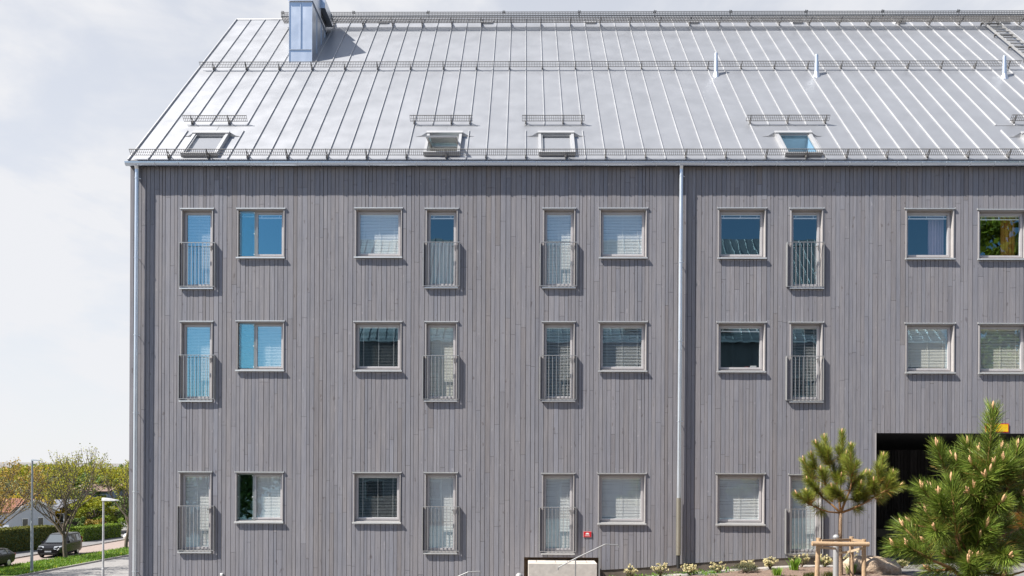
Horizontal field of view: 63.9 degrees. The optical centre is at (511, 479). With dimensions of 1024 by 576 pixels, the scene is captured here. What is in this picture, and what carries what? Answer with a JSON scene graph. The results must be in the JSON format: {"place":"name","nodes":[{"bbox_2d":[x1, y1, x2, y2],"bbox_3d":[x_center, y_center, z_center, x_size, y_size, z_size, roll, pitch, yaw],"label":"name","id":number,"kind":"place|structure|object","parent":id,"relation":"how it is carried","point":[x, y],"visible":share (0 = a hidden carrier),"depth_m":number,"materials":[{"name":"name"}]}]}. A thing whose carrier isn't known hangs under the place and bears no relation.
{"place":"outdoors","nodes":[
{"label":"outdoors","id":0,"kind":"place"},
{"bbox_2d":[0,498,59,527],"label":"house","id":1,"kind":"structure","parent":0,"point":[23,518],"depth_m":87.78,"materials":[{"name":"white paint"}]},
{"bbox_2d":[22,518,27,525],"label":"window","id":2,"kind":"structure","parent":1,"relation":"in","point":[24,520],"depth_m":87.27,"materials":[{"name":"grey glass"}]},
{"bbox_2d":[37,517,43,524],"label":"window","id":3,"kind":"structure","parent":1,"relation":"in","point":[40,520],"depth_m":90.15,"materials":[{"name":"grey glass"}]},
{"bbox_2d":[0,549,126,575],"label":"grass verge","id":4,"kind":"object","parent":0,"point":[61,563],"depth_m":65.48,"materials":[{"name":"plant"}]},
{"bbox_2d":[0,457,58,526],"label":"street tree","id":5,"kind":"object","parent":4,"relation":"on","point":[23,496],"visible":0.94,"depth_m":58.74,"materials":[{"name":"green plant"}]},
{"bbox_2d":[30,459,40,570],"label":"street lamp","id":6,"kind":"object","parent":4,"relation":"on","point":[31,544],"visible":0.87,"depth_m":58.16,"materials":[{"name":"metal"}]},
{"bbox_2d":[15,443,110,556],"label":"street tree","id":7,"kind":"object","parent":4,"relation":"on","point":[66,484],"visible":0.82,"depth_m":68.54,"materials":[{"name":"green plant"}]},
{"bbox_2d":[95,457,128,546],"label":"street tree","id":8,"kind":"object","parent":4,"relation":"on","point":[124,477],"visible":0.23,"depth_m":79.67,"materials":[{"name":"green plant"}]},
{"bbox_2d":[1,540,128,565],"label":"street","id":9,"kind":"structure","parent":0,"point":[107,546],"depth_m":76.81,"materials":[{"name":"grey asphalt"}]},
{"bbox_2d":[0,548,15,565],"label":"parked car","id":10,"kind":"object","parent":9,"relation":"on","point":[7,556],"visible":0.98,"depth_m":62.12,"materials":[{"name":"black metal"}]},
{"bbox_2d":[38,532,81,556],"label":"van","id":11,"kind":"object","parent":9,"relation":"on","point":[51,544],"visible":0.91,"depth_m":70.81,"materials":[{"name":"black metal"}]},
{"bbox_2d":[14,536,123,556],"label":"pavement","id":12,"kind":"structure","parent":0,"point":[22,553],"depth_m":83.66,"materials":[{"name":"asphalt"}]},
{"bbox_2d":[27,556,128,575],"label":"pavement","id":13,"kind":"structure","parent":0,"point":[117,567],"depth_m":60.30,"materials":[{"name":"grey concrete"}]},
{"bbox_2d":[0,462,1023,575],"bbox_3d":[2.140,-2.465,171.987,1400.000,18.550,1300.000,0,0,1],"label":"ground","id":14,"kind":"structure","parent":0,"point":[909,571],"depth_m":25.39,"materials":[{"name":"brown soil"}]},
{"bbox_2d":[0,465,39,485],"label":"background tree","id":15,"kind":"object","parent":14,"relation":"on","point":[24,468],"visible":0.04,"depth_m":143.33,"materials":[{"name":"green plant"}]},
{"bbox_2d":[0,525,56,551],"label":"hedge","id":16,"kind":"object","parent":14,"relation":"on","point":[15,539],"visible":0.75,"depth_m":74.54,"materials":[{"name":"green plant"}]},
{"bbox_2d":[0,474,72,498],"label":"background tree","id":17,"kind":"object","parent":14,"relation":"on","point":[57,495],"visible":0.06,"depth_m":112.01,"materials":[{"name":"green plant"}]},
{"bbox_2d":[22,463,63,478],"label":"background tree","id":18,"kind":"object","parent":14,"relation":"on","point":[40,465],"visible":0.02,"depth_m":148.95,"materials":[{"name":"green plant"}]},
{"bbox_2d":[22,478,84,499],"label":"background tree","id":19,"kind":"object","parent":14,"relation":"on","point":[78,497],"visible":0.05,"depth_m":118.97,"materials":[{"name":"green plant"}]},
{"bbox_2d":[43,499,64,525],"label":"flowering bush","id":20,"kind":"object","parent":14,"relation":"on","point":[56,512],"visible":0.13,"depth_m":99.87,"materials":[{"name":"green plant"}]},
{"bbox_2d":[0,461,126,471],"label":"wood","id":21,"kind":"object","parent":14,"relation":"on","point":[34,465],"visible":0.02,"depth_m":221.17,"materials":[{"name":"green plant"}]},
{"bbox_2d":[40,463,93,483],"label":"background tree","id":22,"kind":"object","parent":14,"relation":"on","point":[81,473],"visible":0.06,"depth_m":145.55,"materials":[{"name":"green plant"}]},
{"bbox_2d":[15,539,123,558],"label":"kerb","id":23,"kind":"structure","parent":14,"relation":"on","point":[82,546],"depth_m":81.92,"materials":[{"name":"concrete"}]},
{"bbox_2d":[52,493,91,532],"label":"house","id":24,"kind":"structure","parent":14,"relation":"on","point":[74,523],"depth_m":102.09,"materials":[{"name":"white paint"}]},
{"bbox_2d":[55,513,63,522],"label":"window","id":25,"kind":"structure","parent":24,"relation":"in","point":[58,514],"depth_m":99.64,"materials":[{"name":"black glass"}]},
{"bbox_2d":[16,554,128,575],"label":"kerb","id":26,"kind":"structure","parent":14,"relation":"on","point":[37,572],"depth_m":62.33,"materials":[{"name":"concrete"}]},
{"bbox_2d":[67,516,85,529],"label":"garden bush","id":27,"kind":"object","parent":14,"relation":"on","point":[81,521],"visible":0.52,"depth_m":88.29,"materials":[{"name":"green plant"}]},
{"bbox_2d":[57,473,99,490],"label":"background tree","id":28,"kind":"object","parent":14,"relation":"on","point":[79,481],"visible":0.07,"depth_m":134.62,"materials":[{"name":"green plant"}]},
{"bbox_2d":[71,467,110,479],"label":"background tree","id":29,"kind":"object","parent":14,"relation":"on","point":[92,472],"visible":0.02,"depth_m":147.14,"materials":[{"name":"green plant"}]},
{"bbox_2d":[67,495,118,524],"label":"background tree","id":30,"kind":"object","parent":14,"relation":"on","point":[89,505],"visible":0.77,"depth_m":100.19,"materials":[{"name":"green plant"}]},
{"bbox_2d":[69,523,121,541],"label":"hedge","id":31,"kind":"object","parent":14,"relation":"on","point":[90,532],"visible":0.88,"depth_m":88.46,"materials":[{"name":"green plant"}]},
{"bbox_2d":[85,518,106,524],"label":"garden bush","id":32,"kind":"object","parent":14,"relation":"on","point":[87,521],"visible":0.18,"depth_m":96.90,"materials":[{"name":"green plant"}]},
{"bbox_2d":[71,484,127,519],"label":"house","id":33,"kind":"structure","parent":14,"relation":"on","point":[113,493],"depth_m":125.75,"materials":[{"name":"white paint"}]},
{"bbox_2d":[76,475,128,504],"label":"background tree","id":34,"kind":"object","parent":14,"relation":"on","point":[97,493],"visible":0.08,"depth_m":126.92,"materials":[{"name":"green plant"}]},
{"bbox_2d":[87,496,128,522],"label":"background tree","id":35,"kind":"object","parent":14,"relation":"on","point":[117,514],"visible":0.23,"depth_m":103.86,"materials":[{"name":"green plant"}]},
{"bbox_2d":[88,514,127,528],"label":"garden bush","id":36,"kind":"object","parent":14,"relation":"on","point":[108,517],"visible":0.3,"depth_m":99.72,"materials":[{"name":"green plant"}]},
{"bbox_2d":[91,467,127,483],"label":"background tree","id":37,"kind":"object","parent":14,"relation":"on","point":[117,478],"visible":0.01,"depth_m":136.25,"materials":[{"name":"green plant"}]},
{"bbox_2d":[101,498,118,575],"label":"street lamp","id":38,"kind":"object","parent":14,"relation":"on","point":[103,500],"visible":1,"depth_m":38.20,"materials":[{"name":"metal"}]},
{"bbox_2d":[459,571,481,575],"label":"handrail","id":39,"kind":"object","parent":14,"relation":"on","point":[463,574],"visible":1,"depth_m":20.50,"materials":[{"name":"metal"}]},
{"bbox_2d":[528,559,596,575],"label":"concrete block","id":40,"kind":"structure","parent":14,"relation":"on","point":[550,567],"depth_m":21.19,"materials":[{"name":"white concrete"}]},
{"bbox_2d":[124,0,1023,575],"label":"apartment building","id":41,"kind":"structure","parent":14,"relation":"on","point":[434,294],"depth_m":22.04,"materials":[{"name":"grey wood"}]},
{"bbox_2d":[177,471,212,552],"bbox_3d":[-8.512,0.855,22.164,0.925,2.212,0.285,0,0,1],"label":"balcony door","id":42,"kind":"structure","parent":41,"relation":"in","point":[194,495],"depth_m":22.24,"materials":[{"name":"white glass"}]},
{"bbox_2d":[179,207,213,289],"bbox_3d":[-8.463,-6.222,22.212,0.915,2.197,0.380,0,0,1],"label":"balcony door","id":43,"kind":"structure","parent":41,"relation":"in","point":[185,212],"depth_m":22.23,"materials":[{"name":"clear glass"}]},
{"bbox_2d":[179,320,213,401],"bbox_3d":[-8.481,-3.195,22.164,0.921,2.193,0.285,0,0,1],"label":"balcony door","id":44,"kind":"structure","parent":41,"relation":"in","point":[186,335],"depth_m":22.23,"materials":[{"name":"clear glass"}]},
{"bbox_2d":[234,471,283,522],"bbox_3d":[-6.784,0.458,22.143,1.338,1.402,0.285,0,0,1],"label":"window","id":45,"kind":"structure","parent":41,"relation":"in","point":[267,507],"depth_m":22.20,"materials":[{"name":"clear glass"}]},
{"bbox_2d":[235,320,284,370],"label":"window","id":46,"kind":"structure","parent":41,"relation":"in","point":[248,354],"depth_m":22.22,"materials":[{"name":"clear glass"}]},
{"bbox_2d":[236,207,285,258],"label":"window","id":47,"kind":"structure","parent":41,"relation":"in","point":[256,212],"depth_m":22.16,"materials":[{"name":"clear glass"}]},
{"bbox_2d":[352,471,401,523],"bbox_3d":[-3.619,0.470,22.104,1.327,1.402,0.285,0,0,1],"label":"window","id":48,"kind":"structure","parent":41,"relation":"in","point":[356,475],"depth_m":22.13,"materials":[{"name":"white glass"}]},
{"bbox_2d":[353,320,402,371],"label":"window","id":49,"kind":"structure","parent":41,"relation":"in","point":[357,324],"depth_m":22.12,"materials":[{"name":"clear glass"}]},
{"bbox_2d":[354,207,402,258],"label":"window","id":50,"kind":"structure","parent":41,"relation":"in","point":[382,244],"depth_m":22.18,"materials":[{"name":"white glass"}]},
{"bbox_2d":[423,472,457,553],"bbox_3d":[-1.907,0.877,22.083,0.918,2.211,0.285,0,0,1],"label":"balcony door","id":51,"kind":"structure","parent":41,"relation":"in","point":[439,490],"depth_m":22.16,"materials":[{"name":"white glass"}]},
{"bbox_2d":[424,320,457,401],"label":"balcony door","id":52,"kind":"structure","parent":41,"relation":"in","point":[440,334],"depth_m":22.16,"materials":[{"name":"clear glass"}]},
{"bbox_2d":[424,207,458,288],"bbox_3d":[-1.882,-6.211,22.130,0.909,2.175,0.380,0,0,1],"label":"balcony door","id":53,"kind":"structure","parent":41,"relation":"in","point":[448,257],"depth_m":22.15,"materials":[{"name":"grey glass"}]},
{"bbox_2d":[541,473,574,554],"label":"balcony door","id":54,"kind":"structure","parent":41,"relation":"in","point":[562,484],"depth_m":22.12,"materials":[{"name":"white glass"}]},
{"bbox_2d":[541,321,575,401],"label":"balcony door","id":55,"kind":"structure","parent":41,"relation":"in","point":[558,325],"depth_m":22.08,"materials":[{"name":"grey glass"}]},
{"bbox_2d":[542,207,575,288],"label":"balcony door","id":56,"kind":"structure","parent":41,"relation":"in","point":[559,219],"depth_m":22.12,"materials":[{"name":"grey glass"}]},
{"bbox_2d":[583,531,590,536],"bbox_3d":[2.014,1.452,21.937,0.216,0.155,0.023,0,0,1],"label":"fire sign","id":57,"kind":"object","parent":41,"relation":"attached to","point":[586,533],"visible":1,"depth_m":21.93,"materials":[{"name":"red paint"}]},
{"bbox_2d":[597,472,646,524],"bbox_3d":[2.933,0.495,22.023,1.319,1.400,0.285,0,0,1],"label":"window","id":58,"kind":"structure","parent":41,"relation":"in","point":[619,494],"depth_m":22.10,"materials":[{"name":"white glass"}]},
{"bbox_2d":[598,321,647,371],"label":"window","id":59,"kind":"structure","parent":41,"relation":"in","point":[642,325],"depth_m":22.06,"materials":[{"name":"white glass"}]},
{"bbox_2d":[599,208,647,258],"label":"window","id":60,"kind":"structure","parent":41,"relation":"in","point":[620,221],"depth_m":22.10,"materials":[{"name":"white glass"}]},
{"bbox_2d":[715,472,765,525],"bbox_3d":[6.090,0.508,21.984,1.331,1.415,0.285,0,0,1],"label":"window","id":61,"kind":"structure","parent":41,"relation":"in","point":[736,505],"depth_m":22.06,"materials":[{"name":"white glass"}]},
{"bbox_2d":[716,321,766,372],"bbox_3d":[6.114,-3.547,22.049,1.327,1.372,0.415,0,0,1],"label":"window","id":62,"kind":"structure","parent":41,"relation":"in","point":[721,325],"depth_m":21.99,"materials":[{"name":"glass"}]},
{"bbox_2d":[717,207,766,259],"bbox_3d":[6.130,-6.579,21.984,1.323,1.392,0.285,0,0,1],"label":"window","id":63,"kind":"structure","parent":41,"relation":"in","point":[722,211],"depth_m":21.99,"materials":[{"name":"white glass"}]},
{"bbox_2d":[788,473,822,555],"bbox_3d":[7.810,0.921,21.962,0.910,2.192,0.285,0,0,1],"label":"balcony door","id":64,"kind":"structure","parent":41,"relation":"in","point":[797,484],"depth_m":22.04,"materials":[{"name":"white glass"}]},
{"bbox_2d":[789,321,823,402],"bbox_3d":[7.835,-3.143,21.962,0.924,2.170,0.285,0,0,1],"label":"balcony door","id":65,"kind":"structure","parent":41,"relation":"in","point":[818,326],"depth_m":21.98,"materials":[{"name":"white glass"}]},
{"bbox_2d":[789,207,824,289],"bbox_3d":[7.847,-6.171,21.962,0.920,2.180,0.285,0,0,1],"label":"balcony door","id":66,"kind":"structure","parent":41,"relation":"in","point":[818,212],"depth_m":21.98,"materials":[{"name":"white glass"}]},
{"bbox_2d":[905,207,955,259],"bbox_3d":[11.106,-6.545,22.000,1.334,1.385,0.440,0,0,1],"label":"window","id":67,"kind":"structure","parent":41,"relation":"in","point":[935,216],"depth_m":21.95,"materials":[{"name":"white glass"}]},
{"bbox_2d":[905,322,955,373],"bbox_3d":[11.110,-3.508,21.922,1.344,1.368,0.285,0,0,1],"label":"window","id":68,"kind":"structure","parent":41,"relation":"in","point":[921,350],"depth_m":22.00,"materials":[{"name":"white glass"}]},
{"bbox_2d":[985,424,1008,431],"bbox_3d":[12.874,-1.381,21.801,0.610,0.232,0.023,0,0,1],"label":"height sign","id":69,"kind":"object","parent":41,"relation":"attached to","point":[1004,428],"visible":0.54,"depth_m":21.79,"materials":[{"name":"yellow metal"}]},
{"bbox_2d":[977,208,1023,260],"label":"window","id":70,"kind":"structure","parent":41,"relation":"in","point":[1007,217],"depth_m":21.94,"materials":[{"name":"white glass"}]},
{"bbox_2d":[977,322,1023,373],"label":"window","id":71,"kind":"structure","parent":41,"relation":"in","point":[984,328],"depth_m":21.97,"materials":[{"name":"white glass"}]},
{"bbox_2d":[557,544,618,575],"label":"handrail","id":72,"kind":"object","parent":14,"relation":"on","point":[586,553],"visible":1,"depth_m":20.46,"materials":[{"name":"metal"}]},
{"bbox_2d":[653,565,832,575],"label":"kerb strip","id":73,"kind":"object","parent":14,"relation":"on","point":[774,567],"visible":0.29,"depth_m":21.77,"materials":[{"name":"concrete"}]},
{"bbox_2d":[897,560,909,567],"bbox_3d":[10.179,2.181,21.378,0.328,0.240,0.267,0,0,29],"label":"flowering shrub","id":74,"kind":"object","parent":14,"relation":"on","point":[901,565],"visible":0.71,"depth_m":21.36,"materials":[{"name":"beige plant"}]},
{"bbox_2d":[880,398,1023,575],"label":"pine","id":75,"kind":"object","parent":14,"relation":"on","point":[972,511],"visible":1,"depth_m":9.35,"materials":[{"name":"green plant"}]},
{"bbox_2d":[1009,512,1023,549],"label":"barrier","id":76,"kind":"object","parent":14,"relation":"on","point":[1016,522],"visible":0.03,"depth_m":23.01,"materials":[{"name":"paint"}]},
{"bbox_2d":[0,0,1023,463],"label":"sky","id":77,"kind":"structure","parent":0,"point":[83,82],"materials":[{"name":"white"}]},
{"bbox_2d":[678,567,911,575],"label":"planting bed soil","id":78,"kind":"structure","parent":0,"point":[788,571],"depth_m":20.45,"materials":[{"name":"brown soil"}]},
{"bbox_2d":[623,564,637,575],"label":"flowering shrub","id":79,"kind":"object","parent":78,"relation":"on","point":[633,570],"visible":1,"depth_m":21.43,"materials":[{"name":"beige plant"}]},
{"bbox_2d":[651,562,668,575],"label":"flowering shrub","id":80,"kind":"object","parent":78,"relation":"on","point":[659,571],"visible":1,"depth_m":21.43,"materials":[{"name":"beige plant"}]},
{"bbox_2d":[609,566,732,575],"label":"ground cover","id":81,"kind":"object","parent":78,"relation":"on","point":[710,572],"visible":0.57,"depth_m":21.49,"materials":[{"name":"plant"}]},
{"bbox_2d":[680,563,698,574],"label":"flowering shrub","id":82,"kind":"object","parent":78,"relation":"on","point":[691,568],"visible":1,"depth_m":21.38,"materials":[{"name":"beige plant"}]},
{"bbox_2d":[709,561,725,572],"bbox_3d":[5.368,2.269,21.423,0.440,0.375,0.428,0,0,1],"label":"flowering shrub","id":83,"kind":"object","parent":78,"relation":"on","point":[716,569],"visible":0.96,"depth_m":21.41,"materials":[{"name":"beige plant"}]},
{"bbox_2d":[733,562,759,572],"bbox_3d":[5.934,2.212,20.845,0.703,0.292,0.711,0,0,1],"label":"shrub","id":84,"kind":"object","parent":78,"relation":"on","point":[747,566],"visible":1,"depth_m":20.76,"materials":[{"name":"green plant"}]},
{"bbox_2d":[762,556,778,568],"bbox_3d":[6.742,2.161,21.411,0.413,0.363,0.469,0,0,17],"label":"flowering shrub","id":85,"kind":"object","parent":78,"relation":"on","point":[768,563],"visible":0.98,"depth_m":21.38,"materials":[{"name":"beige plant"}]},
{"bbox_2d":[770,566,784,575],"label":"grass tuft","id":86,"kind":"object","parent":78,"relation":"on","point":[777,572],"visible":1,"depth_m":19.81,"materials":[{"name":"green plant"}]},
{"bbox_2d":[787,556,800,569],"bbox_3d":[7.071,2.085,20.628,0.413,0.348,0.414,0,0,26],"label":"grass tuft","id":87,"kind":"object","parent":78,"relation":"on","point":[795,564],"visible":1,"depth_m":20.56,"materials":[{"name":"green plant"}]},
{"bbox_2d":[791,553,809,566],"bbox_3d":[7.536,2.089,21.460,0.492,0.395,0.378,0,0,17],"label":"flowering shrub","id":88,"kind":"object","parent":78,"relation":"on","point":[806,558],"visible":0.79,"depth_m":21.41,"materials":[{"name":"beige plant"}]},
{"bbox_2d":[814,554,832,566],"bbox_3d":[8.136,2.111,21.401,0.458,0.385,0.531,0,0,1],"label":"flowering shrub","id":89,"kind":"object","parent":78,"relation":"on","point":[826,562],"visible":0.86,"depth_m":21.38,"materials":[{"name":"beige plant"}]},
{"bbox_2d":[821,571,832,575],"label":"tuft","id":90,"kind":"object","parent":78,"relation":"on","point":[829,573],"visible":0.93,"depth_m":19.08,"materials":[{"name":"green plant"}]},
{"bbox_2d":[833,534,838,575],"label":"bollard lamp","id":91,"kind":"object","parent":78,"relation":"on","point":[836,561],"visible":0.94,"depth_m":18.76,"materials":[{"name":"white metal"}]},
{"bbox_2d":[811,536,869,575],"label":"stake frame","id":92,"kind":"object","parent":78,"relation":"on","point":[819,543],"visible":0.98,"depth_m":17.88,"materials":[{"name":"brown wood"}]},
{"bbox_2d":[791,428,906,575],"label":"staked pine","id":93,"kind":"object","parent":78,"relation":"on","point":[862,493],"visible":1,"depth_m":19.21,"materials":[{"name":"green plant"}]},
{"bbox_2d":[844,563,857,573],"bbox_3d":[8.101,2.099,19.603,0.321,0.290,0.299,0,0,-28],"label":"grass tuft","id":94,"kind":"object","parent":78,"relation":"on","point":[855,566],"visible":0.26,"depth_m":19.58,"materials":[{"name":"green plant"}]},
{"bbox_2d":[843,555,901,574],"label":"boulder","id":95,"kind":"object","parent":78,"relation":"on","point":[877,565],"visible":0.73,"depth_m":19.62,"materials":[{"name":"beige stone"}]}
]}

